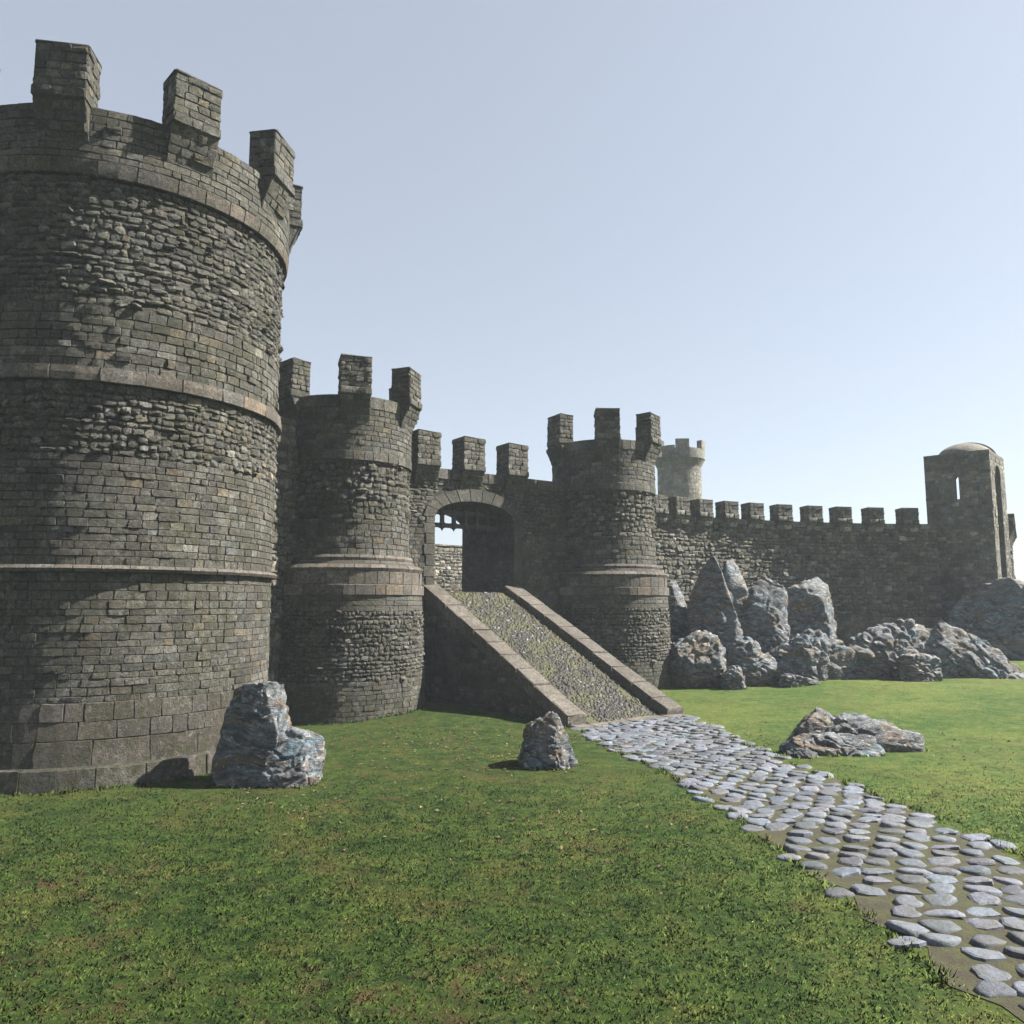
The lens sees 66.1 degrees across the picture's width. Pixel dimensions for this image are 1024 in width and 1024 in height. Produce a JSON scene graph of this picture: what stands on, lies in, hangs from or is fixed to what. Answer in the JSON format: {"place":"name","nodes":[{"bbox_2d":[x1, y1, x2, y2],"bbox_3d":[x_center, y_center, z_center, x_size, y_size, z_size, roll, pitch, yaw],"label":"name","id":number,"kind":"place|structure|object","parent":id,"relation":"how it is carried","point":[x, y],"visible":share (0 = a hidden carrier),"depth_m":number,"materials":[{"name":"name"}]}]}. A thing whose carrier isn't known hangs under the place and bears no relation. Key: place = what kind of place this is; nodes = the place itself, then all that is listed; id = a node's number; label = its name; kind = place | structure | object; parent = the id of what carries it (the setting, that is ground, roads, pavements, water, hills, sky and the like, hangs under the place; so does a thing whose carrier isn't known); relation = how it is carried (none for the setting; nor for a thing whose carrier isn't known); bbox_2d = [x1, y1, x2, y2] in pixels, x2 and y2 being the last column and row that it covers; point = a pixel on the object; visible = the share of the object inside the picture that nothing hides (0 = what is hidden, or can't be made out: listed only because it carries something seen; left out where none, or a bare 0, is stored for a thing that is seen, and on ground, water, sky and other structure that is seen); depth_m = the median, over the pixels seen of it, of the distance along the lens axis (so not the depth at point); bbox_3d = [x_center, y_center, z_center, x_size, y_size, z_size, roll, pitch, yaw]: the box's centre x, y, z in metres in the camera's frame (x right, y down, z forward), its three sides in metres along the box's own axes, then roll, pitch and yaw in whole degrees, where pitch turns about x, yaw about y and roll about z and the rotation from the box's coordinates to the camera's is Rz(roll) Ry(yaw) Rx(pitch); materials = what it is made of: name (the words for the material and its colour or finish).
{"place":"outdoors","nodes":[
{"label":"outdoors","id":0,"kind":"place"},
{"bbox_2d":[0,660,1023,1023],"bbox_3d":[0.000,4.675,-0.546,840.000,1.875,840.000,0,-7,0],"label":"ground","id":1,"kind":"structure","parent":0,"point":[946,716],"depth_m":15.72,"materials":[{"name":"green plant"}]},
{"bbox_2d":[0,39,302,794],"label":"round tower","id":2,"kind":"structure","parent":1,"relation":"on","point":[144,263],"depth_m":25.56,"materials":[{"name":"stone"}]},
{"bbox_2d":[210,681,291,787],"bbox_3d":[-8.223,7.925,25.185,2.343,5.029,2.427,0,-7,0],"label":"boulder","id":3,"kind":"object","parent":1,"relation":"on","point":[256,721],"visible":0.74,"depth_m":24.38,"materials":[{"name":"grey stone"}]},
{"bbox_2d":[268,416,299,681],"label":"curtain wall","id":4,"kind":"structure","parent":1,"relation":"on","point":[285,516],"depth_m":37.53,"materials":[{"name":"grey stone"}]},
{"bbox_2d":[258,726,325,787],"bbox_3d":[-6.996,8.249,24.708,2.171,2.945,1.832,0,-7,0],"label":"boulder","id":5,"kind":"object","parent":1,"relation":"on","point":[297,757],"visible":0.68,"depth_m":24.21,"materials":[{"name":"grey stone"}]},
{"bbox_2d":[276,353,425,724],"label":"round tower","id":6,"kind":"structure","parent":1,"relation":"on","point":[351,641],"depth_m":38.09,"materials":[{"name":"stone"}]},
{"bbox_2d":[408,429,566,627],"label":"gate wall","id":7,"kind":"structure","parent":1,"relation":"on","point":[525,548],"depth_m":47.87,"materials":[{"name":"stone"}]},
{"bbox_2d":[435,505,502,533],"bbox_3d":[-2.794,0.449,47.046,5.464,1.570,0.320,5,-8,-36],"label":"portcullis","id":8,"kind":"object","parent":7,"relation":"hanging from","point":[465,514],"visible":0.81,"depth_m":47.05,"materials":[{"name":"metal"}]},
{"bbox_2d":[517,711,577,769],"bbox_3d":[1.202,8.335,26.858,2.058,3.087,1.819,0,-7,0],"label":"boulder","id":9,"kind":"object","parent":1,"relation":"on","point":[546,744],"visible":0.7,"depth_m":26.38,"materials":[{"name":"grey stone"}]},
{"bbox_2d":[423,584,691,727],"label":"ramp","id":10,"kind":"structure","parent":1,"relation":"on","point":[519,651],"depth_m":40.34,"materials":[{"name":"stone"}]},
{"bbox_2d":[546,408,672,688],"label":"round tower","id":11,"kind":"structure","parent":1,"relation":"on","point":[612,592],"depth_m":49.10,"materials":[{"name":"stone"}]},
{"bbox_2d":[667,580,686,644],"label":"boulder","id":12,"kind":"object","parent":1,"relation":"on","point":[677,605],"visible":0.48,"depth_m":52.88,"materials":[{"name":"grey stone"}]},
{"bbox_2d":[655,438,704,499],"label":"round tower","id":13,"kind":"structure","parent":1,"relation":"on","point":[679,464],"depth_m":93.77,"materials":[{"name":"grey stone"}]},
{"bbox_2d":[669,630,728,687],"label":"boulder","id":14,"kind":"object","parent":1,"relation":"on","point":[698,658],"visible":0.77,"depth_m":48.48,"materials":[{"name":"grey stone"}]},
{"bbox_2d":[684,556,743,646],"bbox_3d":[13.353,8.358,51.966,4.552,10.924,3.563,0,-7,0],"label":"boulder","id":15,"kind":"object","parent":1,"relation":"on","point":[710,607],"visible":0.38,"depth_m":51.67,"materials":[{"name":"grey stone"}]},
{"bbox_2d":[719,665,745,689],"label":"boulder","id":16,"kind":"object","parent":1,"relation":"on","point":[732,677],"visible":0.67,"depth_m":47.09,"materials":[{"name":"grey stone"}]},
{"bbox_2d":[722,559,748,636],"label":"boulder","id":17,"kind":"object","parent":1,"relation":"on","point":[736,584],"visible":0.23,"depth_m":53.32,"materials":[{"name":"grey stone"}]},
{"bbox_2d":[725,636,780,686],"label":"boulder","id":18,"kind":"object","parent":1,"relation":"on","point":[759,668],"visible":0.61,"depth_m":49.30,"materials":[{"name":"grey stone"}]},
{"bbox_2d":[743,574,789,653],"bbox_3d":[17.016,8.719,53.563,3.739,8.922,3.246,0,-7,0],"label":"boulder","id":19,"kind":"object","parent":1,"relation":"on","point":[766,626],"visible":0.48,"depth_m":52.64,"materials":[{"name":"grey stone"}]},
{"bbox_2d":[654,494,942,644],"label":"curtain wall","id":20,"kind":"structure","parent":1,"relation":"on","point":[872,569],"depth_m":61.13,"materials":[{"name":"grey stone"}]},
{"bbox_2d":[778,673,819,687],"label":"boulder","id":21,"kind":"object","parent":1,"relation":"on","point":[789,680],"visible":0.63,"depth_m":48.09,"materials":[{"name":"grey stone"}]},
{"bbox_2d":[786,748,818,757],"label":"boulder","id":22,"kind":"object","parent":1,"relation":"on","point":[799,752],"visible":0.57,"depth_m":27.52,"materials":[{"name":"grey stone"}]},
{"bbox_2d":[785,577,836,639],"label":"boulder","id":23,"kind":"object","parent":1,"relation":"on","point":[809,606],"visible":0.32,"depth_m":55.82,"materials":[{"name":"grey stone"}]},
{"bbox_2d":[765,629,860,684],"bbox_3d":[19.580,9.948,50.774,7.411,4.843,3.242,0,-7,0],"label":"boulder","id":24,"kind":"object","parent":1,"relation":"on","point":[818,654],"visible":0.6,"depth_m":49.87,"materials":[{"name":"grey stone"}]},
{"bbox_2d":[779,732,885,756],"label":"boulder","id":25,"kind":"object","parent":1,"relation":"on","point":[834,743],"visible":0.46,"depth_m":28.16,"materials":[{"name":"grey stone"}]},
{"bbox_2d":[786,707,924,751],"bbox_3d":[12.741,8.546,29.549,4.952,2.325,1.686,-1,-7,10],"label":"boulder","id":26,"kind":"object","parent":1,"relation":"on","point":[890,737],"visible":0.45,"depth_m":29.18,"materials":[{"name":"grey stone"}]},
{"bbox_2d":[845,619,930,678],"bbox_3d":[24.892,9.960,51.782,8.047,5.875,3.520,0,-7,0],"label":"boulder","id":27,"kind":"object","parent":1,"relation":"on","point":[878,649],"visible":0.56,"depth_m":50.74,"materials":[{"name":"grey stone"}]},
{"bbox_2d":[894,651,942,681],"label":"boulder","id":28,"kind":"object","parent":1,"relation":"on","point":[919,667],"visible":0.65,"depth_m":49.01,"materials":[{"name":"grey stone"}]},
{"bbox_2d":[923,442,1011,621],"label":"square tower","id":29,"kind":"structure","parent":1,"relation":"on","point":[971,523],"depth_m":63.34,"materials":[{"name":"grey stone"}]},
{"bbox_2d":[951,473,962,501],"bbox_3d":[36.011,-2.024,63.666,0.740,2.400,0.095,-6,-9,42],"label":"window frame","id":30,"kind":"structure","parent":29,"relation":"in","point":[956,474],"depth_m":63.63,"materials":[{"name":"grey stone"}]},
{"bbox_2d":[925,621,1023,678],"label":"boulder","id":31,"kind":"object","parent":1,"relation":"on","point":[959,652],"visible":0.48,"depth_m":50.78,"materials":[{"name":"grey stone"}]},
{"bbox_2d":[946,578,1023,659],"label":"boulder","id":32,"kind":"object","parent":1,"relation":"on","point":[992,614],"visible":0.52,"depth_m":59.16,"materials":[{"name":"grey stone"}]},
{"bbox_2d":[1007,513,1016,578],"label":"curtain wall","id":33,"kind":"structure","parent":1,"relation":"on","point":[1012,528],"depth_m":66.53,"materials":[{"name":"grey stone"}]},
{"bbox_2d":[0,0,1023,580],"label":"sky","id":34,"kind":"structure","parent":0,"point":[788,235],"materials":[{"name":"blue"}]},
{"bbox_2d":[122,718,1023,892],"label":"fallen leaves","id":35,"kind":"object","parent":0,"point":[559,811],"visible":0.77,"depth_m":25.52,"materials":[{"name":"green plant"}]},
{"bbox_2d":[569,715,1023,1020],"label":"path","id":36,"kind":"structure","parent":0,"point":[641,734],"depth_m":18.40,"materials":[{"name":"stone"}]},
{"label":"courtyard","id":37,"kind":"structure","parent":0,"visible":0},
{"bbox_2d":[434,544,461,591],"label":"courtyard wall","id":38,"kind":"structure","parent":37,"relation":"on","point":[448,570],"depth_m":65.24,"materials":[{"name":"grey stone"}]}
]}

